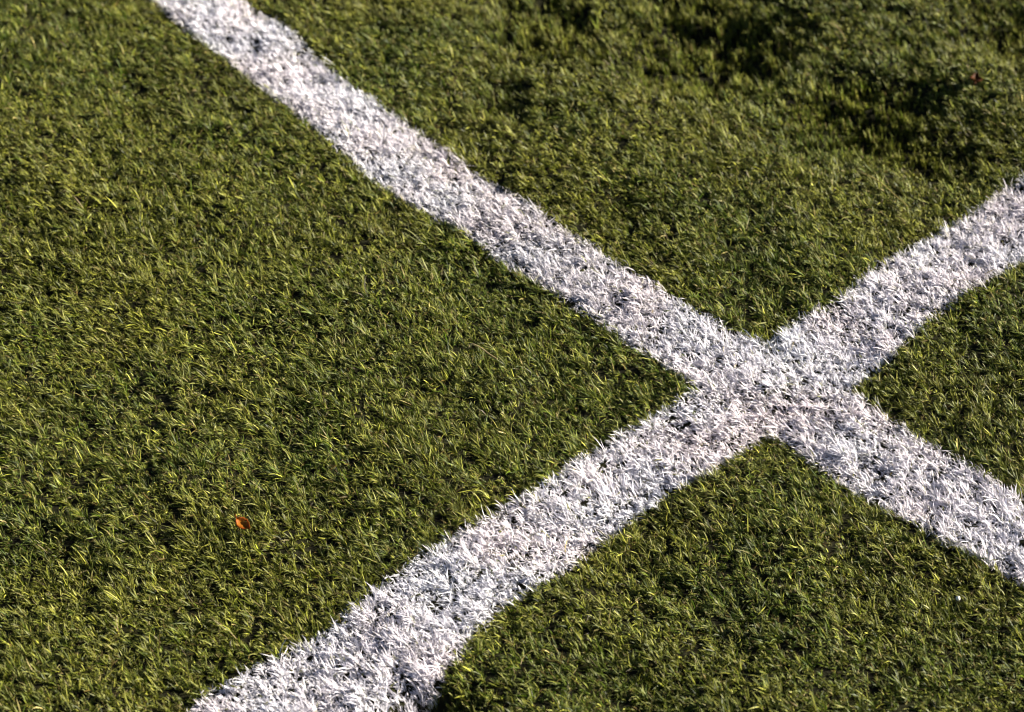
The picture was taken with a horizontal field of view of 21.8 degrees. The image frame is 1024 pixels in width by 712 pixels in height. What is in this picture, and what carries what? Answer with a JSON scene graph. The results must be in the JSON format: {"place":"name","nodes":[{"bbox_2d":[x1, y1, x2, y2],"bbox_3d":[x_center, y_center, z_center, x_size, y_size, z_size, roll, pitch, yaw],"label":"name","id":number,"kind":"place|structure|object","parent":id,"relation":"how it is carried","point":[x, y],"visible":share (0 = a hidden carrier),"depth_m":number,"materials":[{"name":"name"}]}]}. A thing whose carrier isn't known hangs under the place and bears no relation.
{"place":"outdoors","nodes":[
{"label":"outdoors","id":0,"kind":"place"},
{"bbox_2d":[0,0,1023,711],"bbox_3d":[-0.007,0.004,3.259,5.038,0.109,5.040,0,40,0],"label":"grass","id":1,"kind":"structure","parent":0,"point":[798,512],"depth_m":3.28,"materials":[{"name":"green plant"}]},
{"bbox_2d":[170,149,198,156],"bbox_3d":[-0.436,-0.271,3.548,0.050,0.009,0.004,23,45,25],"label":"blade","id":2,"kind":"object","parent":1,"relation":"on","point":[184,151],"visible":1,"depth_m":3.55,"materials":[{"name":"green plant"}]},
{"bbox_2d":[234,514,249,528],"bbox_3d":[-0.304,0.187,3.000,0.016,0.009,0.020,-7,40,-8],"label":"fallen leaf","id":3,"kind":"object","parent":1,"relation":"on","point":[242,522],"visible":1,"depth_m":3.00,"materials":[{"name":"orange plant"}]},
{"bbox_2d":[470,343,496,358],"bbox_3d":[-0.033,-0.007,3.241,0.006,0.009,0.051,-29,48,-30],"label":"straw","id":4,"kind":"object","parent":1,"relation":"on","point":[482,349],"visible":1,"depth_m":3.25,"materials":[{"name":"beige plant"}]},
{"bbox_2d":[145,0,1023,587],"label":"painted line","id":5,"kind":"object","parent":1,"relation":"on","point":[471,224],"visible":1,"depth_m":3.31,"materials":[{"name":"paint"}]},
{"bbox_2d":[585,590,616,617],"bbox_3d":[0.098,0.272,2.911,0.003,0.005,0.053,-28,47,-29],"label":"blade","id":6,"kind":"object","parent":1,"relation":"on","point":[599,603],"visible":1,"depth_m":2.91,"materials":[{"name":"green plant"}]},
{"bbox_2d":[186,169,1023,711],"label":"painted line","id":7,"kind":"object","parent":1,"relation":"on","point":[440,639],"visible":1,"depth_m":3.04,"materials":[{"name":"paint"}]},
{"bbox_2d":[827,22,845,41],"bbox_3d":[0.465,-0.462,3.792,0.009,0.006,0.060,-13,42,-15],"label":"blade","id":8,"kind":"object","parent":1,"relation":"on","point":[836,27],"visible":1,"depth_m":3.80,"materials":[{"name":"green plant"}]},
{"bbox_2d":[857,171,907,206],"bbox_3d":[0.489,-0.221,3.497,0.009,0.006,0.096,-26,47,-28],"label":"blade","id":9,"kind":"object","parent":1,"relation":"on","point":[882,184],"visible":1,"depth_m":3.50,"materials":[{"name":"green plant"}]},
{"bbox_2d":[884,548,904,568],"bbox_3d":[0.425,0.226,2.964,0.003,0.006,0.035,-22,45,-24],"label":"blade","id":10,"kind":"object","parent":1,"relation":"on","point":[893,559],"visible":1,"depth_m":2.96,"materials":[{"name":"green plant"}]},
{"bbox_2d":[970,73,981,84],"bbox_3d":[0.643,-0.383,3.688,0.018,0.008,0.034,12,29,5],"label":"fallen leaf","id":11,"kind":"object","parent":1,"relation":"on","point":[977,77],"visible":1,"depth_m":3.70,"materials":[{"name":"brown plant"}]}
]}

